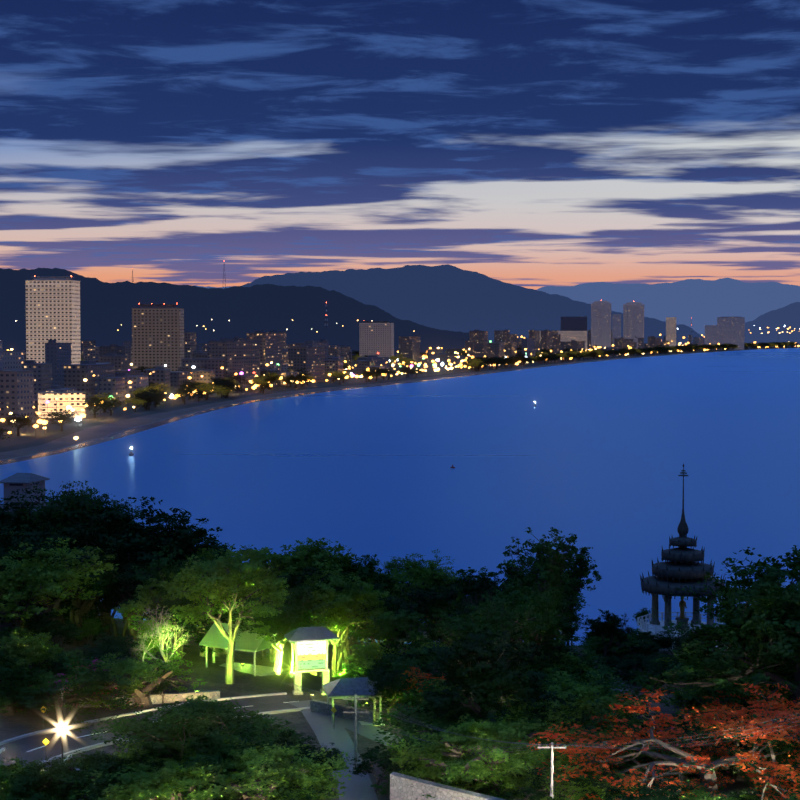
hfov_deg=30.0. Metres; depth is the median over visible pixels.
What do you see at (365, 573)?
broad tree
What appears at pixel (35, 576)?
dense tree
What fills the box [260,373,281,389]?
shore tree
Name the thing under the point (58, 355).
town lowrise
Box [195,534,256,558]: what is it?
broad tree
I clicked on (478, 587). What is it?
sparse tree
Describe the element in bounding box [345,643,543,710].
bush
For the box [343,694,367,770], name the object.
utility pole
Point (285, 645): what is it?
dense tree
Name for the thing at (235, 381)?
town tree
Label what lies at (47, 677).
bush
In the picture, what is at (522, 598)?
broad tree
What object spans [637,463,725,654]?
shrine pavilion
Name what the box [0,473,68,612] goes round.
building
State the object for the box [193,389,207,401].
shore tree
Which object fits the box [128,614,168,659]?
sparse tree
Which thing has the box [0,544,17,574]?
broad tree
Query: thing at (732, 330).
tower block
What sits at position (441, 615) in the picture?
sparse tree
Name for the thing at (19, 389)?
town lowrise
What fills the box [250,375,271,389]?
shore tree
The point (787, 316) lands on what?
mountain
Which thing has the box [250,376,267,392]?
town tree
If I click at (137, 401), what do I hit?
shore tree
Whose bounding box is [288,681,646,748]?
shrine path
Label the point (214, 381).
shore tree
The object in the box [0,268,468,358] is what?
mountain
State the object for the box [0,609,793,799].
headland terrain
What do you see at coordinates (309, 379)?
town tree
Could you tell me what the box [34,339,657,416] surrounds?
town lowrise
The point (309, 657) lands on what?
signboard
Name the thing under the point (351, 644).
broad tree
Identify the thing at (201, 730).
dense tree
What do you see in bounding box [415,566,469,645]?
feathery tree
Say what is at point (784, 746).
tree
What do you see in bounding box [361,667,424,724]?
dense tree
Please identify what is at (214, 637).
green lit canopy
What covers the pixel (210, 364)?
hotel block
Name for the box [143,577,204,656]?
sparse tree
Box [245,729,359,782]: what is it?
bush
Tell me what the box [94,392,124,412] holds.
shore tree
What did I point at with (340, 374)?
shore tree
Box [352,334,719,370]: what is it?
town centre lamps
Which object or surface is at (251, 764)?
bush
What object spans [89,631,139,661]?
bush
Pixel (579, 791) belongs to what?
broad tree
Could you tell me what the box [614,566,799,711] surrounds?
dense tree
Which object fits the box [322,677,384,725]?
pavilion
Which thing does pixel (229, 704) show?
broad tree
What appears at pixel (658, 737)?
flame tree
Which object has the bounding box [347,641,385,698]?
broad tree
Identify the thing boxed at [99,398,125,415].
shore tree
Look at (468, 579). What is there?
sparse tree
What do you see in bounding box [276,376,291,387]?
shore tree
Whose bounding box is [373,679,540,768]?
bush
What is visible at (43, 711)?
warning sign
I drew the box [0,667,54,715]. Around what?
bush
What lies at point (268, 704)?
hill road
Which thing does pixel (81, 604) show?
dense tree
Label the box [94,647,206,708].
bush
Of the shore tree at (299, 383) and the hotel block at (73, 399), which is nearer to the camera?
the hotel block at (73, 399)
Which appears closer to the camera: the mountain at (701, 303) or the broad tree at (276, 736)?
the broad tree at (276, 736)
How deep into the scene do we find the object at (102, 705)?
111.43 m
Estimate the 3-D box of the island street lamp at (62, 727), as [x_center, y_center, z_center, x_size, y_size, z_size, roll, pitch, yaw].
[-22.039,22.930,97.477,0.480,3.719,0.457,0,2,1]
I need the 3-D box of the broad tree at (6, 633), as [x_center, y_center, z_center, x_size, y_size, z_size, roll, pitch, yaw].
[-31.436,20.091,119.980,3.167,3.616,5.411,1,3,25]
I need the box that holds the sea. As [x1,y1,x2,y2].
[0,348,799,645]
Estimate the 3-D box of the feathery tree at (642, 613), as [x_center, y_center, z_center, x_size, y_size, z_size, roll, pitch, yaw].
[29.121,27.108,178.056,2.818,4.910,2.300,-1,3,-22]
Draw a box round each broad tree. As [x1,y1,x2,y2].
[0,538,53,637]
[0,540,76,639]
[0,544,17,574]
[0,626,33,645]
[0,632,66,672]
[45,524,136,618]
[54,598,74,621]
[60,594,138,643]
[74,618,108,649]
[86,558,161,648]
[113,572,213,661]
[125,511,227,577]
[144,569,222,653]
[151,678,174,704]
[152,588,208,663]
[160,544,292,683]
[168,697,262,742]
[174,549,238,656]
[194,544,323,661]
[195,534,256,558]
[241,733,313,753]
[276,565,353,674]
[281,537,370,579]
[286,569,396,676]
[321,551,401,654]
[332,608,447,678]
[347,637,357,662]
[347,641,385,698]
[347,744,406,791]
[369,618,418,659]
[410,627,559,722]
[473,583,582,666]
[504,764,548,799]
[554,622,581,641]
[564,784,590,799]
[581,618,602,642]
[587,609,629,662]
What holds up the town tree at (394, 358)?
on the beach at (120, 422)
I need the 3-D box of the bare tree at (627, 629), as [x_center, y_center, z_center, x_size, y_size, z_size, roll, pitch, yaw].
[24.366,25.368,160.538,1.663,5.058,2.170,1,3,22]
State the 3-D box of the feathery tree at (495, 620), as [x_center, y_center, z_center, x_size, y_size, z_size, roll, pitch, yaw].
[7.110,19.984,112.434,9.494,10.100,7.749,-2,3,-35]
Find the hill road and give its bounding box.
[0,692,309,770]
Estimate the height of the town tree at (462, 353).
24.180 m
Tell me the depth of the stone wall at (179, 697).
116.13 m
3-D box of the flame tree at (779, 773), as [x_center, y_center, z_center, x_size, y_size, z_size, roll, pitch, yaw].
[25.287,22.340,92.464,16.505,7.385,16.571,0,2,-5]
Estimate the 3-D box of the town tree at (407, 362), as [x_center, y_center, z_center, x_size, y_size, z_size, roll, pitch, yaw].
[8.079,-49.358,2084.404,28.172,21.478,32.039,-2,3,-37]
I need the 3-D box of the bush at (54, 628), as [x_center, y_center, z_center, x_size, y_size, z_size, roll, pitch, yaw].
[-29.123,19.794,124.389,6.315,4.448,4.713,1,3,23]
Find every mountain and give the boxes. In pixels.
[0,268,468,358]
[193,285,231,288]
[242,264,704,345]
[537,278,799,336]
[744,302,799,346]
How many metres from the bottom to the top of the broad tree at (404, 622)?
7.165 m
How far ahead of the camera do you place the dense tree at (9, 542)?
133.69 m
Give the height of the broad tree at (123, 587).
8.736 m
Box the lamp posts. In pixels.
[2,329,693,437]
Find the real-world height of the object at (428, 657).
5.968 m
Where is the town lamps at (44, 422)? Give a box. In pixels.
[0,327,799,433]
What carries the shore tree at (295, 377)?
on the beach at (120, 422)
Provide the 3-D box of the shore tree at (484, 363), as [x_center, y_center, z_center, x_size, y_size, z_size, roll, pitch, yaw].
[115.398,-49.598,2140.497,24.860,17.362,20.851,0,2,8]
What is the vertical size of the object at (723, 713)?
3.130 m
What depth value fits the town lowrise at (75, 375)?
1163.16 m
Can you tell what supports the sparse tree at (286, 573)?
on the headland terrain at (17, 723)
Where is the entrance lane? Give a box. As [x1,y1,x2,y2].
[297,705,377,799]
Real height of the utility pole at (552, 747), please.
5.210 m
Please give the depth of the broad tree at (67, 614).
147.67 m
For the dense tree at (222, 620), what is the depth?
137.37 m
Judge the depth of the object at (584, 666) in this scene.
121.59 m
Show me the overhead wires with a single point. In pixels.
(528, 744)
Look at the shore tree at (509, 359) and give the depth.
2344.29 m
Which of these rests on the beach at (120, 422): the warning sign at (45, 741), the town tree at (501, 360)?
the town tree at (501, 360)
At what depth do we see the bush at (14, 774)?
87.83 m
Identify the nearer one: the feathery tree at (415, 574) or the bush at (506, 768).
the bush at (506, 768)
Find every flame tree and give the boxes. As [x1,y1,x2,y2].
[381,667,447,711]
[518,688,799,799]
[558,723,734,799]
[676,690,793,765]
[677,683,799,799]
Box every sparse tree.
[20,514,96,624]
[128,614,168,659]
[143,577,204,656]
[268,584,339,676]
[281,571,326,672]
[388,582,421,639]
[432,608,465,643]
[456,566,499,603]
[462,578,505,603]
[466,575,537,609]
[496,527,592,597]
[535,548,601,647]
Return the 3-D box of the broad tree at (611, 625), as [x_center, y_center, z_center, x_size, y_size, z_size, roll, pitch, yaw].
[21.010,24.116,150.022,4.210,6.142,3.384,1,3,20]
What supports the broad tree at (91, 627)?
on the headland terrain at (17, 723)
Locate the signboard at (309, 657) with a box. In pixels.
[284,626,338,694]
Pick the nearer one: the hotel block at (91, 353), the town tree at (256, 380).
the town tree at (256, 380)
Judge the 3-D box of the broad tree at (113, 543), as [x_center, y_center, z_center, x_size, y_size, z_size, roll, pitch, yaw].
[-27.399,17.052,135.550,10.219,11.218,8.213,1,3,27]
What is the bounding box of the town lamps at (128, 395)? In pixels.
[9,328,799,439]
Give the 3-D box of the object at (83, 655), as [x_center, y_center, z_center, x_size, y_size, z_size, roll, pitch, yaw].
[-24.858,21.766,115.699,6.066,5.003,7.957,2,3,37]
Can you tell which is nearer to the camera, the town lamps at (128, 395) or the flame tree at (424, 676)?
the flame tree at (424, 676)
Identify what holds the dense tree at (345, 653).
on the headland terrain at (17, 723)
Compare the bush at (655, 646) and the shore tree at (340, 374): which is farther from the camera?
the shore tree at (340, 374)
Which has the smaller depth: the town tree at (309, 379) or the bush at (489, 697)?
the bush at (489, 697)
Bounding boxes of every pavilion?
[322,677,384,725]
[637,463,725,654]
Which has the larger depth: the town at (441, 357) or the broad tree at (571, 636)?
the town at (441, 357)
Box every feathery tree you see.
[14,480,141,627]
[121,555,170,640]
[326,587,387,673]
[338,624,402,661]
[349,590,417,658]
[356,625,376,657]
[364,557,399,658]
[375,549,464,643]
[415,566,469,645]
[422,608,474,646]
[429,598,549,655]
[499,551,543,644]
[510,573,588,629]
[632,607,650,624]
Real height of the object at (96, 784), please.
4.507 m
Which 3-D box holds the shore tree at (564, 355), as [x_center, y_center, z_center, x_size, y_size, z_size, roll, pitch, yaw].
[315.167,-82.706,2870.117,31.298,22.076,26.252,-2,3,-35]
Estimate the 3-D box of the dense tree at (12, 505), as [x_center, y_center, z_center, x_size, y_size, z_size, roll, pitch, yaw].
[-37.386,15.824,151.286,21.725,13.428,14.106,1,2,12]
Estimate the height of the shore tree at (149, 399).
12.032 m
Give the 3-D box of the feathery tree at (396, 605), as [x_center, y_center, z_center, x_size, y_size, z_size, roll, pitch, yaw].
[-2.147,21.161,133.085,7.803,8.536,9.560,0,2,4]
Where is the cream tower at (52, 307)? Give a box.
[25,276,80,363]
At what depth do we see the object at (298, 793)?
86.97 m
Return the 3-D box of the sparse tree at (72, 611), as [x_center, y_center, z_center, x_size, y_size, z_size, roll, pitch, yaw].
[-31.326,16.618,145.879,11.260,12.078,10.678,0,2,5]
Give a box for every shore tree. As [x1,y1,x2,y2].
[0,426,11,439]
[3,413,31,435]
[44,409,84,431]
[80,396,117,417]
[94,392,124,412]
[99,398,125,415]
[124,396,145,411]
[133,391,163,409]
[137,394,158,409]
[150,390,168,406]
[178,380,204,399]
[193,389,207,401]
[196,383,225,399]
[206,378,218,386]
[214,380,241,397]
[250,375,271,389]
[259,372,280,387]
[259,382,272,392]
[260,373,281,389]
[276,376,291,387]
[284,374,304,387]
[290,378,303,388]
[295,371,311,380]
[331,376,343,384]
[337,370,351,382]
[359,370,375,381]
[382,369,400,379]
[398,366,414,377]
[478,360,488,370]
[498,356,513,367]
[518,356,532,365]
[538,353,553,363]
[556,351,568,361]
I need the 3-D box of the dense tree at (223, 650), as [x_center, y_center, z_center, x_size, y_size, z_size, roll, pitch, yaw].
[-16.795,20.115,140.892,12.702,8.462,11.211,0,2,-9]
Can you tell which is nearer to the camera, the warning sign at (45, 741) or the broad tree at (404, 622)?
the warning sign at (45, 741)
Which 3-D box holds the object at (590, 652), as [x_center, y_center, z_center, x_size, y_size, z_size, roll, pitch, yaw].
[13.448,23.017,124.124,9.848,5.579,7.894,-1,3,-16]
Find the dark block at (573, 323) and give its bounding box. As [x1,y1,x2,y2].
[561,317,586,330]
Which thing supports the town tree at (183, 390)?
on the beach at (120, 422)
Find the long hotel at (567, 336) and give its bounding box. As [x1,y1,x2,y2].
[540,331,586,348]
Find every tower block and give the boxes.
[705,325,718,349]
[717,317,744,349]
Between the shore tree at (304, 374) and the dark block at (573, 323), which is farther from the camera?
the dark block at (573, 323)
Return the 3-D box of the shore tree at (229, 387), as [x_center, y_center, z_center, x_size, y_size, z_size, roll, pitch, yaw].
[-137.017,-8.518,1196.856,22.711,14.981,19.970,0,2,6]
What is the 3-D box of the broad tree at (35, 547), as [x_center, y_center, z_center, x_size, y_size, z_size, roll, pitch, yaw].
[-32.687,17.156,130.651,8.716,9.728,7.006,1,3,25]
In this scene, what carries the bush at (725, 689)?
on the headland terrain at (17, 723)
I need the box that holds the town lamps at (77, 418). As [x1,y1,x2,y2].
[75,325,784,420]
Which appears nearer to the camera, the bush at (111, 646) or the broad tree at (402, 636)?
the bush at (111, 646)
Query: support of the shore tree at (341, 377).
on the beach at (120, 422)
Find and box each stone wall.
[79,690,219,707]
[390,772,504,799]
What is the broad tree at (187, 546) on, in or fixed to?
on the headland terrain at (17, 723)
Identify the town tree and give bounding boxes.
[125,391,155,408]
[131,384,152,406]
[133,365,154,371]
[144,387,166,404]
[151,383,171,404]
[172,386,195,403]
[215,380,244,397]
[216,386,234,397]
[217,376,235,380]
[224,377,242,385]
[227,372,249,384]
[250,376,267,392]
[260,369,278,379]
[306,375,315,385]
[324,371,339,378]
[343,362,354,376]
[362,369,372,381]
[368,367,387,380]
[389,354,403,360]
[396,357,416,367]
[411,368,422,377]
[459,350,467,359]
[467,359,483,370]
[485,358,497,368]
[490,357,508,368]
[535,352,550,362]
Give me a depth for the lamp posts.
1310.89 m
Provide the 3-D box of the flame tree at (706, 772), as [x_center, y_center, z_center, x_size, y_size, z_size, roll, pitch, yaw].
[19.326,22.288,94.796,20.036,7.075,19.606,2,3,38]
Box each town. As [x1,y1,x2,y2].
[196,342,671,361]
[200,342,647,364]
[436,354,457,360]
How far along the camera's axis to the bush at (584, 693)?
104.84 m
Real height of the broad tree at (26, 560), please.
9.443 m
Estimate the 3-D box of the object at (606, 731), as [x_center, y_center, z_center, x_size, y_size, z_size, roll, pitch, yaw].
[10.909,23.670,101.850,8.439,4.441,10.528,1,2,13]
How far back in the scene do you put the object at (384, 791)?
94.72 m
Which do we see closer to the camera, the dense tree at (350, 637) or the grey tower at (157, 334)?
the dense tree at (350, 637)
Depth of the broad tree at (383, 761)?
96.07 m
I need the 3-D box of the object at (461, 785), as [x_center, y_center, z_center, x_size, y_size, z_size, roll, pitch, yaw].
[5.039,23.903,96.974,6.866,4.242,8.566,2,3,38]
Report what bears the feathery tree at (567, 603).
on the headland terrain at (17, 723)
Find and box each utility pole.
[204,646,214,662]
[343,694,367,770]
[538,742,565,797]
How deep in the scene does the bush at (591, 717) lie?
102.19 m
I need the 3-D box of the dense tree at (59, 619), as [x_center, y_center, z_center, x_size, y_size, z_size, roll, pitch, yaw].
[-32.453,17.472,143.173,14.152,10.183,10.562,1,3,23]
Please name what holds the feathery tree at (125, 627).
on the headland terrain at (17, 723)
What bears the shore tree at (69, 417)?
on the beach at (120, 422)
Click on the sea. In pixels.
(596, 455)
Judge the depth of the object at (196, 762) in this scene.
88.62 m
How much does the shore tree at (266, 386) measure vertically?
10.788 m
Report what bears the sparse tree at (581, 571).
on the headland terrain at (17, 723)
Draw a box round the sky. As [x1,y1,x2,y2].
[0,0,799,289]
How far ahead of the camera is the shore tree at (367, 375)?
1617.43 m
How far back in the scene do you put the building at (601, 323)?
4329.00 m
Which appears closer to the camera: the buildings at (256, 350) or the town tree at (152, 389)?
the town tree at (152, 389)
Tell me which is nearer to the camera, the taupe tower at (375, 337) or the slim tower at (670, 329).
the taupe tower at (375, 337)
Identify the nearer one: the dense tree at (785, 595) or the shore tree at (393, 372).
the dense tree at (785, 595)
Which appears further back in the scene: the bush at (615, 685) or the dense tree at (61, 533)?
the dense tree at (61, 533)
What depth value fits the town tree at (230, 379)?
1243.89 m
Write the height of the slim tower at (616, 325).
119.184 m
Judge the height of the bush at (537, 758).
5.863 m
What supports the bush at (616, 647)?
on the headland terrain at (17, 723)
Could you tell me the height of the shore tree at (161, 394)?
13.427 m
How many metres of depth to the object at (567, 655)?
121.33 m
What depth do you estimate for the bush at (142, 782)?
85.35 m
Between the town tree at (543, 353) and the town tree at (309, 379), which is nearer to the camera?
the town tree at (309, 379)
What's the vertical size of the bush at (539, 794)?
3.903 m
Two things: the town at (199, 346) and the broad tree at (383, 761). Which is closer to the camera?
the broad tree at (383, 761)
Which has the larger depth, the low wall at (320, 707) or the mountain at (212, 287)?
the mountain at (212, 287)
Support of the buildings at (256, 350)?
on the beach at (120, 422)
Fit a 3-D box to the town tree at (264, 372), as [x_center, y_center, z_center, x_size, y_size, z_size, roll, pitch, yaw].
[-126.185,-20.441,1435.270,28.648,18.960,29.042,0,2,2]
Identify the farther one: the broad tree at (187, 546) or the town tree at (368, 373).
the town tree at (368, 373)
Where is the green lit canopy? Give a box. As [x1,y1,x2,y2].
[199,623,282,675]
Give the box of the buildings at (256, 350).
[89,330,668,382]
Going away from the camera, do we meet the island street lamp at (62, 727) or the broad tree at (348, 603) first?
the island street lamp at (62, 727)
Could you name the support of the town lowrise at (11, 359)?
on the beach at (120, 422)
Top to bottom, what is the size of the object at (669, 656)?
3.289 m
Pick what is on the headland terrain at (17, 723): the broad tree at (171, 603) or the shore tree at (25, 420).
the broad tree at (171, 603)
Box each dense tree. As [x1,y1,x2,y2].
[0,488,48,612]
[0,493,158,636]
[0,495,56,605]
[0,532,82,633]
[0,537,118,652]
[1,496,211,640]
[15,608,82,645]
[25,547,82,625]
[35,541,145,644]
[86,695,304,799]
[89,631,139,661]
[128,545,225,659]
[155,593,259,653]
[205,589,263,655]
[223,583,322,674]
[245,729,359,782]
[258,559,357,661]
[328,626,360,666]
[329,578,406,663]
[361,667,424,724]
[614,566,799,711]
[670,545,799,711]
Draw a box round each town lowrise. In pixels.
[0,335,757,424]
[0,337,703,403]
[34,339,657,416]
[45,336,665,397]
[64,337,374,406]
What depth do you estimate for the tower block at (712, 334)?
5558.27 m
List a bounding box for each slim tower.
[612,314,620,346]
[666,317,675,345]
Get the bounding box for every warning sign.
[41,706,45,729]
[42,738,48,759]
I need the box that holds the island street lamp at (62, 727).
[59,723,65,759]
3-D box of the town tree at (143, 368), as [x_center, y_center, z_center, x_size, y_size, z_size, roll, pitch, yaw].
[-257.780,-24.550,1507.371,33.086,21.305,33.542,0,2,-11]
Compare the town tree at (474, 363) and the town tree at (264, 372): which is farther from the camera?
the town tree at (474, 363)
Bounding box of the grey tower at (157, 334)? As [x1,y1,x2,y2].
[131,303,183,370]
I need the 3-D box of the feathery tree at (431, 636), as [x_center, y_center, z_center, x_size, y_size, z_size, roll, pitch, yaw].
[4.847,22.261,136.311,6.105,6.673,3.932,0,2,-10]
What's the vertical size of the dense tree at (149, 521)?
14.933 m
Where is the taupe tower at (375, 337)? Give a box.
[359,321,393,360]
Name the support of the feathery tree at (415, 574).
on the headland terrain at (17, 723)
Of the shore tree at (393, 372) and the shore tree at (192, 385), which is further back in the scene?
the shore tree at (393, 372)
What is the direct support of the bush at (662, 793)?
on the headland terrain at (17, 723)
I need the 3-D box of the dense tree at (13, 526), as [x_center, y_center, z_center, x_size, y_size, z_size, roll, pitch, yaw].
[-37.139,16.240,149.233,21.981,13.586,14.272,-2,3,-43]
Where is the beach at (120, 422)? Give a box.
[0,347,799,464]
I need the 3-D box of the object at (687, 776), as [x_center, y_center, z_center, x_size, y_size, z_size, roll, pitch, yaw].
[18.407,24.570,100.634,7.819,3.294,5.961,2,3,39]
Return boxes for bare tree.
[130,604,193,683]
[619,614,633,654]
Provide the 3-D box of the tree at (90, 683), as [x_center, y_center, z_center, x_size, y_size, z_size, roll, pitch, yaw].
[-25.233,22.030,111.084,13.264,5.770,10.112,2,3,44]
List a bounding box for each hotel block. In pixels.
[37,391,84,417]
[84,347,131,369]
[181,359,224,381]
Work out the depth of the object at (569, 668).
116.68 m
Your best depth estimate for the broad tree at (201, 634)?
131.65 m
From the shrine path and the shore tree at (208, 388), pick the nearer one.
the shrine path
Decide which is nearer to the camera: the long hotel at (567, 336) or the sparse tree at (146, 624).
the sparse tree at (146, 624)
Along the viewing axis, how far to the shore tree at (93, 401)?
895.23 m
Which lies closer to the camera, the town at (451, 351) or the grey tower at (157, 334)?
the grey tower at (157, 334)
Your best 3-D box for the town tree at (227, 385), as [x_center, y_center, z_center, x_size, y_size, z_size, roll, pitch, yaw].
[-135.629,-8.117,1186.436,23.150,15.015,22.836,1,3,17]
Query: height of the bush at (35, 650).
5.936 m
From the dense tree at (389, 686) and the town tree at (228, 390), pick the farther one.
the town tree at (228, 390)
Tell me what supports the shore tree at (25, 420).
on the beach at (120, 422)
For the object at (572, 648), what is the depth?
130.06 m
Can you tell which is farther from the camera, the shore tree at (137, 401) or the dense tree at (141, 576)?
the shore tree at (137, 401)
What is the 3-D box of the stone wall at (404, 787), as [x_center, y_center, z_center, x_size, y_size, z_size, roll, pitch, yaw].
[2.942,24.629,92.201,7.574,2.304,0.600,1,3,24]
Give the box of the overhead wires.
[74,625,799,753]
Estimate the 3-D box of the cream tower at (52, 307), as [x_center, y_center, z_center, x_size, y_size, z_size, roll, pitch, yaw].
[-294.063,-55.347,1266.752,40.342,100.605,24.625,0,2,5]
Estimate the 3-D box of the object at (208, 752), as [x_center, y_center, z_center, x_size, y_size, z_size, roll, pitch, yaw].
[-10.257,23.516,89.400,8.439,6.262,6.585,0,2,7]
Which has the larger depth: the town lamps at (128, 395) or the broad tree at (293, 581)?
the town lamps at (128, 395)
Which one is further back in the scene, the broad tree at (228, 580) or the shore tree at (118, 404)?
the shore tree at (118, 404)
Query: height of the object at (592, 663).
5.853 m
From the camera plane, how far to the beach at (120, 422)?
985.52 m
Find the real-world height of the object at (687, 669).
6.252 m
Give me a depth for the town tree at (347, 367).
1749.60 m
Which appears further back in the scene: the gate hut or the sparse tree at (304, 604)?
the gate hut
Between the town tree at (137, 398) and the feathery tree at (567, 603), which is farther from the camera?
the town tree at (137, 398)
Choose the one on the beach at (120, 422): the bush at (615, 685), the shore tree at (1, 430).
the shore tree at (1, 430)
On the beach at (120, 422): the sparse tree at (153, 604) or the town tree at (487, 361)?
the town tree at (487, 361)
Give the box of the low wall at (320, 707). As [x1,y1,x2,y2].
[310,699,376,722]
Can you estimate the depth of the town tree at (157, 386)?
1067.98 m
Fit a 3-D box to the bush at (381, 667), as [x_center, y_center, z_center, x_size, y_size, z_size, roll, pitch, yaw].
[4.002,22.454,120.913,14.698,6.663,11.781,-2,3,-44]
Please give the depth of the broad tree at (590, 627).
165.66 m
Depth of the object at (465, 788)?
94.50 m
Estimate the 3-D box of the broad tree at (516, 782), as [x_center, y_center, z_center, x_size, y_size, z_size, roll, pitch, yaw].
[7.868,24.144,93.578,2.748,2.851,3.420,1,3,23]
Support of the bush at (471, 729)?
on the headland terrain at (17, 723)

